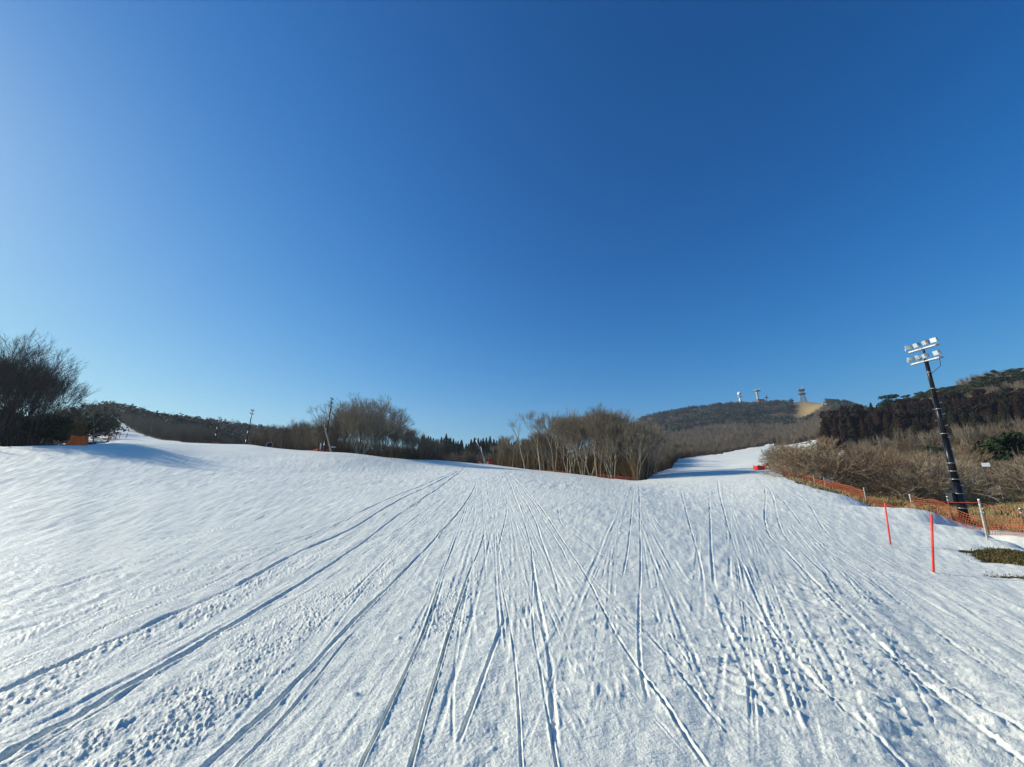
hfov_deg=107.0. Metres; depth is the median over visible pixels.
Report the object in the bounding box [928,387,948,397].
pine tree
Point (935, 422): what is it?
cedar tree
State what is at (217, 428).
floodlight mast
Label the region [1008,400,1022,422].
cedar tree
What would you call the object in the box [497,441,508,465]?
bare tree
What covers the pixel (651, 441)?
bare tree
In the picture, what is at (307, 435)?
bare tree
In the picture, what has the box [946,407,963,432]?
cedar tree
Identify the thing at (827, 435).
cedar tree
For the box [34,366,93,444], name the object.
bare tree
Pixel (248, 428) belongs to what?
floodlight mast
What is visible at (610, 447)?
bare tree
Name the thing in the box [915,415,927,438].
cedar tree
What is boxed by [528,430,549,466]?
bare tree
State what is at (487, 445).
conifer
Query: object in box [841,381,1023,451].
bare woods
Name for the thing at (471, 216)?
sky
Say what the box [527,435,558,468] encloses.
bare tree
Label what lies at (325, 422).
bare tree
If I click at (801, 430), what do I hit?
bare woods
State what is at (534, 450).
bare tree
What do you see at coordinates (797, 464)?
bare tree
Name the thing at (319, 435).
bare tree
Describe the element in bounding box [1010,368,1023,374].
pine tree
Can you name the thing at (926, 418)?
cedar tree
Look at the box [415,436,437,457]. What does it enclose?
bare tree
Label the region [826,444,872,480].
bare tree
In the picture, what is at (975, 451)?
pine tree
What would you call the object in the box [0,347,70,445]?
bare tree
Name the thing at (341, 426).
bare tree
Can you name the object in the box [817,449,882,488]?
bare tree
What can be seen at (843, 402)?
evergreen woods
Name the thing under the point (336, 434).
bare tree
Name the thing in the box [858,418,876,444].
cedar tree
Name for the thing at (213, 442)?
safety net
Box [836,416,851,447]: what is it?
cedar tree
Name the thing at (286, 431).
bare tree
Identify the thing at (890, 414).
cedar tree
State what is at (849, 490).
safety net
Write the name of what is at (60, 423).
evergreen bush
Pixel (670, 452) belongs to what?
bare tree
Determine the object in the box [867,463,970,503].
bare tree
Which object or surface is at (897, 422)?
cedar tree
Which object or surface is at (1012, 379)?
pine tree
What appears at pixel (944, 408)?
cedar tree
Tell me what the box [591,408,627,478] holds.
bare tree
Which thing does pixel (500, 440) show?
bare tree
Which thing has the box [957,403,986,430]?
cedar tree
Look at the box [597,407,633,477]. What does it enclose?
bare tree
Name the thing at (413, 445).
bare tree
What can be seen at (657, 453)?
bare tree
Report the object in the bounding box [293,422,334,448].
bare tree
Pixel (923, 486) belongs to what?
bare tree
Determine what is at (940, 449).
pine tree
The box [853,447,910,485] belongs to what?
bare tree
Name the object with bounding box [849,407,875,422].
cedar tree
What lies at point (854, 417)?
cedar tree
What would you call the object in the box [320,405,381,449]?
bare tree
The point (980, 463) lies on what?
bare tree
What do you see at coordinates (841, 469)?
bare tree
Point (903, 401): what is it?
cedar tree
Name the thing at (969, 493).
hillside shrubs
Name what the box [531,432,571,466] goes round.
bare tree
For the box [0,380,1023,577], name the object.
hillside
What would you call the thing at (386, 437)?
bare tree
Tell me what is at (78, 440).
safety barrier
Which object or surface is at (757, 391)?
observation tower
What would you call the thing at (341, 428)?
bare tree
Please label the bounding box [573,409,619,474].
bare tree
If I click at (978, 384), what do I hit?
pine tree
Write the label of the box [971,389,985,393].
cedar tree
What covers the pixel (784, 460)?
bare tree
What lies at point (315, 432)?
bare tree
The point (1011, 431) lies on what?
pine tree
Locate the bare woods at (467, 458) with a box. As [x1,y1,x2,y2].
[444,448,508,463]
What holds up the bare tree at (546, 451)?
on the hillside
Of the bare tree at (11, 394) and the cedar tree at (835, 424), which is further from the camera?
the cedar tree at (835, 424)
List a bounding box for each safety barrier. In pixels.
[66,433,88,444]
[753,465,764,469]
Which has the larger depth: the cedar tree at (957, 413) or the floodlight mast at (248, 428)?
the cedar tree at (957, 413)
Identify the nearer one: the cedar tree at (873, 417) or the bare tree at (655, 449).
the bare tree at (655, 449)
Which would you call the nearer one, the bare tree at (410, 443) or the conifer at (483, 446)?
the bare tree at (410, 443)
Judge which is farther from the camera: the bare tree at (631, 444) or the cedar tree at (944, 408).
the cedar tree at (944, 408)
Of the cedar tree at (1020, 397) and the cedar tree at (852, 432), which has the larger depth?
the cedar tree at (852, 432)
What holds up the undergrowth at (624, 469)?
on the hillside
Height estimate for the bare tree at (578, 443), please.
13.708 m
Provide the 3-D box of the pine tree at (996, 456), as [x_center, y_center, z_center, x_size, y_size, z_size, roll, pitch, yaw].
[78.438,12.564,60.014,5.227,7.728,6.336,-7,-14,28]
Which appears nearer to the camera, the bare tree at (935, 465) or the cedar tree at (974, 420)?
the bare tree at (935, 465)
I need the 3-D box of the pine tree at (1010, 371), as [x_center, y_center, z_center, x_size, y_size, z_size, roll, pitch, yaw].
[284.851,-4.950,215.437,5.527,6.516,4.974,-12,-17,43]
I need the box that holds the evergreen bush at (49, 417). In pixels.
[34,414,75,434]
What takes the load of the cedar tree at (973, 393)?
on the hillside
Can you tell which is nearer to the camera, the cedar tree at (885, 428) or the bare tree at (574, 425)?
the bare tree at (574, 425)
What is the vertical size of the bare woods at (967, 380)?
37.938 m
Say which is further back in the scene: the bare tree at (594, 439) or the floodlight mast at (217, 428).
the floodlight mast at (217, 428)
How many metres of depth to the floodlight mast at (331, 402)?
63.65 m
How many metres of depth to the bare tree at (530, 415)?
81.83 m
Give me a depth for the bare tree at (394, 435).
81.59 m
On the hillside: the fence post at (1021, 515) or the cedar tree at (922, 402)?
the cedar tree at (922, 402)
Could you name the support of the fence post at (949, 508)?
on the snow slope
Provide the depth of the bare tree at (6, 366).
43.42 m
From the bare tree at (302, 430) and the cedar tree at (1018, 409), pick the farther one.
the cedar tree at (1018, 409)
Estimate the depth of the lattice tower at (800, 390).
732.86 m
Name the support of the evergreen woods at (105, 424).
on the hillside
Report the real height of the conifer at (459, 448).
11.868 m
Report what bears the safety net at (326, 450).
on the hillside
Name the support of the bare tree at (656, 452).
on the hillside
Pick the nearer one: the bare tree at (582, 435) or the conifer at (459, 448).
the bare tree at (582, 435)
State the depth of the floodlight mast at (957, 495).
19.73 m
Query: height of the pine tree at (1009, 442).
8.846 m
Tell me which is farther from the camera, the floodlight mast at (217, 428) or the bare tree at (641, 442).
the floodlight mast at (217, 428)
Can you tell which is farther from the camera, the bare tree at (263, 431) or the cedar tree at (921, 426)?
the cedar tree at (921, 426)
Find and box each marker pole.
[884,503,891,544]
[930,514,934,572]
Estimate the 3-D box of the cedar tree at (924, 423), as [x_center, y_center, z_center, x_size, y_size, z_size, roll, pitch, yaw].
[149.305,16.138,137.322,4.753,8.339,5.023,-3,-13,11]
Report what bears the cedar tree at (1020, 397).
on the hillside
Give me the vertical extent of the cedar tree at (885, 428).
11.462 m
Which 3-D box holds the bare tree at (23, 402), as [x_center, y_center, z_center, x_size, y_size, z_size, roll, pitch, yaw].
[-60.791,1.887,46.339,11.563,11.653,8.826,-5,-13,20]
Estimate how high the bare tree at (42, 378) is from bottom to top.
10.555 m
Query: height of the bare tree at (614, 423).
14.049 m
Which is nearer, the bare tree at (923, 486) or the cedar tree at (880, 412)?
the bare tree at (923, 486)
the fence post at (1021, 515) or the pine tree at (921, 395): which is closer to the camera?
the fence post at (1021, 515)
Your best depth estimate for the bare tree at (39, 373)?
46.67 m
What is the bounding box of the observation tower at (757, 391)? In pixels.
[753,388,760,398]
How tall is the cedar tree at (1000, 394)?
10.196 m
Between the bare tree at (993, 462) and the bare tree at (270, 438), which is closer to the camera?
the bare tree at (993, 462)
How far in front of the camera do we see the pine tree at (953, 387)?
215.31 m
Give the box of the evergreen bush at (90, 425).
[81,423,95,435]
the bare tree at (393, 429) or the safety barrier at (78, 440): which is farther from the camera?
the bare tree at (393, 429)
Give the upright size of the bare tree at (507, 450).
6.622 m
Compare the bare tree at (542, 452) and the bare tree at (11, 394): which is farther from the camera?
the bare tree at (542, 452)
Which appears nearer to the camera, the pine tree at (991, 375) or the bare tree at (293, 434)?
the bare tree at (293, 434)
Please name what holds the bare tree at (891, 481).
on the hillside
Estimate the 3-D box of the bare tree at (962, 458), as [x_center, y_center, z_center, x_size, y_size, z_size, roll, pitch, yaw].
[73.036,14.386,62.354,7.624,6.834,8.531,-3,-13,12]
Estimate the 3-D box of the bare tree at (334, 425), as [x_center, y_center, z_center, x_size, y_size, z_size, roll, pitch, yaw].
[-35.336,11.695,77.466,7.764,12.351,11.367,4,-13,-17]
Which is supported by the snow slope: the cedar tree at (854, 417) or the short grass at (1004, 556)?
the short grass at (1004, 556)
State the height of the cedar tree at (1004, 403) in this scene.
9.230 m
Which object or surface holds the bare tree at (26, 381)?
on the hillside
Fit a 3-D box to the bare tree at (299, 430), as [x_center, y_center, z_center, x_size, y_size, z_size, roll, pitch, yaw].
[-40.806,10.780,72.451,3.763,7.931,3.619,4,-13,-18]
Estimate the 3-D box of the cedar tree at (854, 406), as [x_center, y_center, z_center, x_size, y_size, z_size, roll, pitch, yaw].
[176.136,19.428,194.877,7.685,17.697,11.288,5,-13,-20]
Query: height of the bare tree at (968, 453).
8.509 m
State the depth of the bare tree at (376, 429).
75.17 m
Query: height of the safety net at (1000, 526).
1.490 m
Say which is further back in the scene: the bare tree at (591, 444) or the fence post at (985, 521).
the bare tree at (591, 444)
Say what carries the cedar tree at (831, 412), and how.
on the hillside
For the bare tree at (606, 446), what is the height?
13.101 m
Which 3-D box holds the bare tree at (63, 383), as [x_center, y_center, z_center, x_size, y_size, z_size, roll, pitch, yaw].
[-58.248,1.436,47.731,5.033,13.035,5.501,1,-12,-6]
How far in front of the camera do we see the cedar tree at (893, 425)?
150.67 m
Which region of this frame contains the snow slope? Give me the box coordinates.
[0,416,1023,766]
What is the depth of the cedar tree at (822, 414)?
191.65 m
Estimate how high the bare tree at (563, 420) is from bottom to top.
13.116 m
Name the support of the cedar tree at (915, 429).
on the hillside
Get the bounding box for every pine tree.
[877,394,898,409]
[900,394,909,398]
[913,391,922,398]
[918,391,928,397]
[924,445,944,455]
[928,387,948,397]
[946,385,960,390]
[963,384,978,390]
[969,381,983,388]
[970,376,979,381]
[970,444,998,457]
[974,439,1023,485]
[978,376,990,387]
[978,378,993,392]
[983,370,997,376]
[987,381,999,386]
[988,432,1023,464]
[995,371,1006,375]
[1001,430,1023,448]
[1003,376,1019,384]
[1005,369,1020,375]
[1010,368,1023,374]
[1010,372,1023,381]
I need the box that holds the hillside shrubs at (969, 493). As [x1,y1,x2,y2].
[783,425,1023,507]
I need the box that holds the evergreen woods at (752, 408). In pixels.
[638,398,814,431]
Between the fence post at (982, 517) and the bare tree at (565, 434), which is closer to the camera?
the fence post at (982, 517)
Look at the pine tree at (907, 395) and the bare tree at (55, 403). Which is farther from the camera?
the pine tree at (907, 395)
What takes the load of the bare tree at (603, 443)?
on the hillside
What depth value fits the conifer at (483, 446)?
194.00 m
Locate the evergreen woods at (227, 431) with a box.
[96,401,299,444]
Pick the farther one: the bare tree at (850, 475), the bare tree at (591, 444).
the bare tree at (591, 444)
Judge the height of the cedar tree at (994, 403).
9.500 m
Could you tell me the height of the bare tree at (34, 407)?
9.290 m
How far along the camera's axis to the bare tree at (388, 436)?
81.60 m
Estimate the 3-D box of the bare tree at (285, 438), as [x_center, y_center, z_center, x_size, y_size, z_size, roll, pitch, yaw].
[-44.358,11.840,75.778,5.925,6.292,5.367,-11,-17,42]
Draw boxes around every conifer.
[443,434,447,446]
[450,438,455,452]
[457,444,461,456]
[474,438,479,453]
[478,438,485,452]
[485,437,490,456]
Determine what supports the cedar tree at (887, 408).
on the hillside
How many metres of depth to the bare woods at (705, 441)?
350.01 m
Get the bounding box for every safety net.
[203,440,224,443]
[306,449,336,451]
[596,474,636,480]
[767,468,864,499]
[868,496,1023,536]
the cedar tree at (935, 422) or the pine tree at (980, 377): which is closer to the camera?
the cedar tree at (935, 422)
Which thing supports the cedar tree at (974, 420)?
on the hillside
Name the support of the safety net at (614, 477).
on the snow slope
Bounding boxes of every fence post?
[946,496,953,520]
[977,499,988,539]
[982,508,989,534]
[1018,508,1023,526]
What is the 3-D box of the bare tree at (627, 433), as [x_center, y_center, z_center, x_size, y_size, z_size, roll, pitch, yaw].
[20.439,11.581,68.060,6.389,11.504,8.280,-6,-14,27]
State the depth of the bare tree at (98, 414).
57.15 m
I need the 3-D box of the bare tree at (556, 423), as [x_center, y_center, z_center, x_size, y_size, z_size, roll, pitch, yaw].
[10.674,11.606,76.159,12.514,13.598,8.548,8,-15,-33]
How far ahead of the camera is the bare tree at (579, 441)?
71.29 m
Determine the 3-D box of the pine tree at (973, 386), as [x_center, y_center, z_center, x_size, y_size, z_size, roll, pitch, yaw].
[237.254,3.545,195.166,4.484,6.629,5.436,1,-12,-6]
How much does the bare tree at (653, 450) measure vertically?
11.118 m
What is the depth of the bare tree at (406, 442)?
83.48 m
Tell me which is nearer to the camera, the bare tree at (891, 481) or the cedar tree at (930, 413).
the bare tree at (891, 481)
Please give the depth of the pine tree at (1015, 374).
196.63 m
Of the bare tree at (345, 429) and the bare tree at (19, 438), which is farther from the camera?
the bare tree at (345, 429)
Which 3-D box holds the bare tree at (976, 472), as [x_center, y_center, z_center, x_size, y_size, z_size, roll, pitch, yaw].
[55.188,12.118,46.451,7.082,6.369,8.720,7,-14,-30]
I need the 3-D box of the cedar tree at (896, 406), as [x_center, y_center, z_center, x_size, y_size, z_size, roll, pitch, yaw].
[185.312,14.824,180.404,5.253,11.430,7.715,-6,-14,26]
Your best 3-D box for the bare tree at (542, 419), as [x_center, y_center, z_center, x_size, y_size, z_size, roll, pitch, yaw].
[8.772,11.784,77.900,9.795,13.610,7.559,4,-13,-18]
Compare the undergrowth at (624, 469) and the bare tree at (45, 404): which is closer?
the bare tree at (45, 404)
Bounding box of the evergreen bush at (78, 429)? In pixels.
[65,423,86,442]
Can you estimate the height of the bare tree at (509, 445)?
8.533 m
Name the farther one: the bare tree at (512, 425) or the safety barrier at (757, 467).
the bare tree at (512, 425)
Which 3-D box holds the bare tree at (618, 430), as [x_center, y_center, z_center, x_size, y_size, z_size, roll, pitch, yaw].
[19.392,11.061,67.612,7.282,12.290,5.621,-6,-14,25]
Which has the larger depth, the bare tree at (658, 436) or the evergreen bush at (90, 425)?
the bare tree at (658, 436)
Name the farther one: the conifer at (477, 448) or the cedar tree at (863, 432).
the conifer at (477, 448)
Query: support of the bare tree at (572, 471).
on the hillside
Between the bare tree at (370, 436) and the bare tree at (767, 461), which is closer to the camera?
the bare tree at (767, 461)
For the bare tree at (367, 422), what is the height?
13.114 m
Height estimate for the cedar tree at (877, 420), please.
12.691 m
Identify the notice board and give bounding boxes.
[981,463,997,499]
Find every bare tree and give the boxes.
[0,329,69,382]
[0,331,81,441]
[0,331,85,446]
[0,346,76,420]
[0,346,76,435]
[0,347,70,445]
[0,353,85,440]
[0,354,47,445]
[0,356,33,386]
[0,357,75,441]
[0,359,89,445]
[0,360,79,418]
[0,372,89,444]
[1,375,72,445]
[14,365,101,445]
[26,348,81,445]
[28,359,83,445]
[28,369,90,445]
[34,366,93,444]
[50,375,88,419]
[83,399,119,442]
[241,421,272,439]
[244,431,265,444]
[257,427,270,445]
[257,429,287,443]
[260,423,284,447]
[274,433,299,447]
[277,426,297,448]
[281,414,322,446]
[288,428,306,449]
[289,421,312,448]
[290,418,330,449]
[292,420,310,443]
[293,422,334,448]
[294,422,333,449]
[304,427,335,447]
[307,402,334,451]
[309,429,332,448]
[312,391,414,454]
[315,419,333,450]
[316,429,336,447]
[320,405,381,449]
[320,407,362,447]
[320,410,347,443]
[328,408,356,452]
[329,426,346,446]
[331,414,346,450]
[352,408,386,454]
[356,407,387,451]
[369,413,411,450]
[370,408,383,453]
[372,427,386,454]
[373,415,389,454]
[378,427,401,453]
[382,423,401,457]
[387,417,403,447]
[390,429,408,457]
[397,426,421,457]
[397,434,420,458]
[399,435,414,457]
[401,431,425,452]
[408,437,418,457]
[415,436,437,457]
[416,438,438,458]
[428,446,443,458]
[429,439,443,459]
[497,435,510,465]
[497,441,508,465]
[501,445,513,466]
[503,435,513,465]
[507,413,525,468]
[509,445,521,462]
[518,437,531,468]
[520,409,546,470]
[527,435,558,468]
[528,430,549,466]
[528,433,541,469]
[530,429,557,470]
[531,411,568,471]
[531,432,547,470]
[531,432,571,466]
[535,407,586,470]
[536,443,561,469]
[539,409,589,472]
[541,439,556,470]
[547,417,594,473]
[551,417,578,472]
[554,407,623,475]
[554,412,588,473]
[554,417,597,474]
[556,410,601,475]
[563,414,588,473]
[569,414,592,474]
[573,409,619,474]
[573,415,625,478]
[574,415,631,476]
[577,425,607,476]
[578,411,603,476]
[581,412,617,472]
[585,409,603,475]
[586,417,608,477]
[587,413,644,477]
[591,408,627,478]
[593,401,612,476]
[596,413,651,479]
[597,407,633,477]
[601,415,634,478]
[602,425,656,480]
[603,413,624,478]
[606,420,665,477]
[607,409,648,462]
[616,418,639,479]
[617,422,675,479]
[619,422,648,471]
[624,428,676,478]
[635,419,662,478]
[639,423,673,461]
[641,424,663,460]
[643,436,678,473]
[648,424,660,471]
[650,440,670,473]
[659,446,679,466]
[758,434,856,488]
[758,444,778,460]
[758,449,783,469]
[759,443,825,481]
[763,445,816,471]
[766,436,871,487]
[799,450,883,489]
[799,451,879,486]
[816,444,935,501]
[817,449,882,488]
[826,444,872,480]
[833,448,918,488]
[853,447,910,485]
[859,443,952,495]
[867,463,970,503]
[871,462,973,506]
[877,456,976,498]
[880,453,966,485]
[881,467,979,503]
[885,453,1007,502]
[910,449,995,493]
[920,443,1002,477]
[926,459,1018,499]
[939,452,997,471]
[953,450,1014,481]
[963,451,1023,494]
[970,456,1021,488]
[976,457,1023,488]
[993,452,1023,489]
[993,458,1023,484]
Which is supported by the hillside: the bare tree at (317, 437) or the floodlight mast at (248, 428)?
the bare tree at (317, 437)
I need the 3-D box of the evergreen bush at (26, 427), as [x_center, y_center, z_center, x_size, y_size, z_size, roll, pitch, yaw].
[-53.735,5.667,43.143,3.457,3.222,2.660,2,-13,-9]
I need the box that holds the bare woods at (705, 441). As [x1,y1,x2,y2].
[638,419,790,474]
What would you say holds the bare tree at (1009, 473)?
on the hillside
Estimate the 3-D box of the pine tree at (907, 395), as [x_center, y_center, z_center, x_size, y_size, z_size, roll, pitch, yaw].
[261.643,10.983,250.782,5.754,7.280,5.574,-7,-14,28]
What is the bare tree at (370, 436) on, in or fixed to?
on the hillside
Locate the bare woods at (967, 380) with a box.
[955,369,1023,394]
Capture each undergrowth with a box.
[0,407,88,445]
[250,429,448,460]
[488,447,692,479]
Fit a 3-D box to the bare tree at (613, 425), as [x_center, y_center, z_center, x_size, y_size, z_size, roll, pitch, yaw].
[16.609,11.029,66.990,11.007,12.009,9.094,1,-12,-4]
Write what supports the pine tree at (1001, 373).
on the hillside
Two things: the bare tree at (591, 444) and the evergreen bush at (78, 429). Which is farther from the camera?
the bare tree at (591, 444)
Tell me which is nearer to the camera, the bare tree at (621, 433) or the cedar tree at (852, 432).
the bare tree at (621, 433)
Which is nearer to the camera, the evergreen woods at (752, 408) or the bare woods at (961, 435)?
the bare woods at (961, 435)
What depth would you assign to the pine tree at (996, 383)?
188.19 m
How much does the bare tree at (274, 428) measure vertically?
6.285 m
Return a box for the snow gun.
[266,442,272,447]
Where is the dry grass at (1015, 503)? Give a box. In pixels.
[786,475,1023,531]
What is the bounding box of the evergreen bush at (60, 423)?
[43,417,73,444]
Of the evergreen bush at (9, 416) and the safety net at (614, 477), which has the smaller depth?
the evergreen bush at (9, 416)
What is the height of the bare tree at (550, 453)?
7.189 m
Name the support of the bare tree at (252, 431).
on the hillside
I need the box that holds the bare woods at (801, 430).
[787,403,838,443]
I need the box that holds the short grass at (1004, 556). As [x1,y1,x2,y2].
[959,546,1023,578]
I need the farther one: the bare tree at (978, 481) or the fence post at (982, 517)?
the bare tree at (978, 481)
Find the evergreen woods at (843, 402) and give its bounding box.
[822,398,869,414]
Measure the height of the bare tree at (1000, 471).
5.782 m
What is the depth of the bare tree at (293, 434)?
72.33 m
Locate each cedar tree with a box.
[817,419,840,448]
[817,421,838,448]
[819,410,832,418]
[823,414,838,432]
[825,410,844,414]
[831,416,838,438]
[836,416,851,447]
[837,413,863,431]
[839,403,863,414]
[845,415,863,445]
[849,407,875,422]
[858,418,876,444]
[866,414,881,441]
[871,408,887,421]
[871,409,880,429]
[873,410,886,438]
[879,411,893,437]
[885,404,889,417]
[888,412,900,437]
[889,407,893,420]
[890,403,906,413]
[893,416,906,436]
[895,398,919,410]
[895,410,922,432]
[909,420,924,441]
[912,398,933,407]
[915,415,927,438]
[919,410,933,419]
[920,417,932,433]
[922,408,938,434]
[931,410,951,433]
[942,402,947,421]
[945,392,962,406]
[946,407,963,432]
[952,403,978,430]
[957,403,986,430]
[965,401,989,430]
[968,397,984,403]
[970,392,983,395]
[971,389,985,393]
[983,398,997,421]
[991,396,997,418]
[994,391,1020,402]
[994,401,1014,428]
[998,397,1009,420]
[1003,387,1013,391]
[1005,396,1023,403]
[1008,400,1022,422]
[1011,399,1023,423]
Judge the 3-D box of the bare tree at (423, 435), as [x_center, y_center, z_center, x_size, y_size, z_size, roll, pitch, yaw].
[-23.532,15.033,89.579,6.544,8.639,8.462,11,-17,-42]
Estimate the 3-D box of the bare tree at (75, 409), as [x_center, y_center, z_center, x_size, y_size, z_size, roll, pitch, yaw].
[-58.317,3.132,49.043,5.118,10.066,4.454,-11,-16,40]
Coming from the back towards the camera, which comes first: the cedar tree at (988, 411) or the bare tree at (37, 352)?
the cedar tree at (988, 411)
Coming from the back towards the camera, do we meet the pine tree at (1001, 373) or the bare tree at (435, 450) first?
the pine tree at (1001, 373)
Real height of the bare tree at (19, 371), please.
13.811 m
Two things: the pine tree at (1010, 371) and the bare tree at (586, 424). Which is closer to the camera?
the bare tree at (586, 424)
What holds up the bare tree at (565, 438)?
on the hillside
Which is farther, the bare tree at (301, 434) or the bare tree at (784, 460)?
the bare tree at (301, 434)
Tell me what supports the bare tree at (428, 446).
on the hillside
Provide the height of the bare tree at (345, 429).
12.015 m
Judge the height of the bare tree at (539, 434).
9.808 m
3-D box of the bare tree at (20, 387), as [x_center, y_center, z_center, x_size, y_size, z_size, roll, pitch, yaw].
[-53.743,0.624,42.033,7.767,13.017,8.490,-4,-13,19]
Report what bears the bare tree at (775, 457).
on the hillside
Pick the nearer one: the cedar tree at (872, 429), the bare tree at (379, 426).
the bare tree at (379, 426)
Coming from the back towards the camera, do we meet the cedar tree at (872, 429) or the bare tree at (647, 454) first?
the cedar tree at (872, 429)
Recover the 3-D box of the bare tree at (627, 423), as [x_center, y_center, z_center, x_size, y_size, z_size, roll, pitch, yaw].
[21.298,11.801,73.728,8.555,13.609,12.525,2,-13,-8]
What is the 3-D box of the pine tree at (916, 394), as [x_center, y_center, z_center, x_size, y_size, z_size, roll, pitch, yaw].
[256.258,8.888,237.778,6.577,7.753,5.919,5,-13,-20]
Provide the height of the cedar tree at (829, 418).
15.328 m
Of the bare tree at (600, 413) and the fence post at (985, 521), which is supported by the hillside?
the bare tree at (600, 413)
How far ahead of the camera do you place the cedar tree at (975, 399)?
146.17 m
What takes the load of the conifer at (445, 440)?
on the hillside
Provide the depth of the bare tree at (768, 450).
91.97 m
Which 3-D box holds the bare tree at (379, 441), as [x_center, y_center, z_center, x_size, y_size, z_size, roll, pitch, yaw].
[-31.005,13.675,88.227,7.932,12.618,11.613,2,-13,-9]
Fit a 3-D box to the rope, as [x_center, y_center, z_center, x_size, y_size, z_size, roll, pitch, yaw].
[18.783,5.098,16.829,0.016,0.478,11.735,-9,-16,37]
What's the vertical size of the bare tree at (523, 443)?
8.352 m
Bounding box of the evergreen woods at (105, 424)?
[30,402,131,437]
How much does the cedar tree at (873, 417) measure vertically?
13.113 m
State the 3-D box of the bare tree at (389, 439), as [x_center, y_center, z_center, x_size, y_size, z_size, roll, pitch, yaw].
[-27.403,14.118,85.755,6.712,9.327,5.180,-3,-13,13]
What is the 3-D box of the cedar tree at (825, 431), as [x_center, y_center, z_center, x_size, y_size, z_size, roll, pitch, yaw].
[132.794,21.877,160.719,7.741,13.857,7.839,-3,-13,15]
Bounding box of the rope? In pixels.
[912,496,977,502]
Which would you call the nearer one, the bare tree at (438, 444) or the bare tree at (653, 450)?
the bare tree at (653, 450)
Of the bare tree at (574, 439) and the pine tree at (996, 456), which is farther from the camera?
the bare tree at (574, 439)
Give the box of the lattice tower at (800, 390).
[798,387,807,401]
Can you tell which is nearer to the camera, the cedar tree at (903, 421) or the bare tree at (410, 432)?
the bare tree at (410, 432)
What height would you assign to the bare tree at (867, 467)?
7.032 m
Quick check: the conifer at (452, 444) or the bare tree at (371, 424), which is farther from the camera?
the conifer at (452, 444)
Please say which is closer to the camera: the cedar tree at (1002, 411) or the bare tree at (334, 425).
the bare tree at (334, 425)
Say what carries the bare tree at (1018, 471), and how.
on the hillside
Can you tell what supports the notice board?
on the hillside
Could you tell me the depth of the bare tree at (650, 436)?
71.94 m
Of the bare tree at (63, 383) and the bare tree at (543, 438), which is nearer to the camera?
the bare tree at (63, 383)
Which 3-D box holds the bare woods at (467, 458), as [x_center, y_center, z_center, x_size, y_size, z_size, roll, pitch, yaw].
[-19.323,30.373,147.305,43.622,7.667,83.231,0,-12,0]
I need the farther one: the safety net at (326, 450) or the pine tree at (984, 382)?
the pine tree at (984, 382)
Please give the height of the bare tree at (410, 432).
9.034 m
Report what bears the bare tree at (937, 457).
on the hillside
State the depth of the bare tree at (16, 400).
44.83 m
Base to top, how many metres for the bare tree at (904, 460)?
8.672 m
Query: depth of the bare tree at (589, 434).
69.67 m
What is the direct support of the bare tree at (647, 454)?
on the hillside
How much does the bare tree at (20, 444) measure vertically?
10.501 m
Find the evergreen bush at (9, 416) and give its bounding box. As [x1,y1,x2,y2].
[1,408,29,425]
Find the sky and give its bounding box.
[0,0,1023,450]
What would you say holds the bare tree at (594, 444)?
on the hillside
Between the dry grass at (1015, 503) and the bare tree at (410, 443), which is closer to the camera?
the dry grass at (1015, 503)
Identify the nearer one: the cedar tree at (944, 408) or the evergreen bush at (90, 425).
the evergreen bush at (90, 425)
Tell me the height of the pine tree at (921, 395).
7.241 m
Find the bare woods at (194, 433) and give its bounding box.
[119,406,417,453]
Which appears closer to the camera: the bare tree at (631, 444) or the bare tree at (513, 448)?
the bare tree at (631, 444)
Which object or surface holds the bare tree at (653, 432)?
on the hillside
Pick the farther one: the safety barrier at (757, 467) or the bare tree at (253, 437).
the bare tree at (253, 437)
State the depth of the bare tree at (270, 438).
80.85 m
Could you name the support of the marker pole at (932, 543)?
on the snow slope
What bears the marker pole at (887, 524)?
on the snow slope
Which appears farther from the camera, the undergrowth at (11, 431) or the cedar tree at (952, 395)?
the cedar tree at (952, 395)
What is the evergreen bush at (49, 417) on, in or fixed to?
on the hillside
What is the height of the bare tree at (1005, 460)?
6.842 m
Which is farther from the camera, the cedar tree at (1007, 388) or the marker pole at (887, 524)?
the cedar tree at (1007, 388)
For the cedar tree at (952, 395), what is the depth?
169.16 m
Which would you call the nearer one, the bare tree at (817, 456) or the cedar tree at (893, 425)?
the bare tree at (817, 456)
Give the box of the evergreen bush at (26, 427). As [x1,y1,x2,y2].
[16,419,57,445]
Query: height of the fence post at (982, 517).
1.610 m
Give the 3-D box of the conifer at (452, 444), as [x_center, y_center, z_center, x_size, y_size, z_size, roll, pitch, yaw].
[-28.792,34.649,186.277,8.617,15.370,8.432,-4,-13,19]
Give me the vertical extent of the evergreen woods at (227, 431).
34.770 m
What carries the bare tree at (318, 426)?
on the hillside
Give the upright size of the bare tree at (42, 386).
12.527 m
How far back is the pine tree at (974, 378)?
220.69 m
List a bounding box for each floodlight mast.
[214,416,220,441]
[245,409,253,443]
[323,397,333,451]
[904,337,971,525]
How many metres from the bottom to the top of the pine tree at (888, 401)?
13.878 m
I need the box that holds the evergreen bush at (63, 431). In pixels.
[39,423,75,444]
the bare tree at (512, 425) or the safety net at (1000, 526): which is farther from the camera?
the bare tree at (512, 425)
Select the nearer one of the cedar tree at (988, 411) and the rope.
the rope
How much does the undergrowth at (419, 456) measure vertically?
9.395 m
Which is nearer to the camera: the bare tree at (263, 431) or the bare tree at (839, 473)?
the bare tree at (839, 473)
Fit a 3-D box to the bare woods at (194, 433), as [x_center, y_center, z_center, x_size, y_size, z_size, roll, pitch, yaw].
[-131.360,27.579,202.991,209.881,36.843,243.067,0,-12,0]

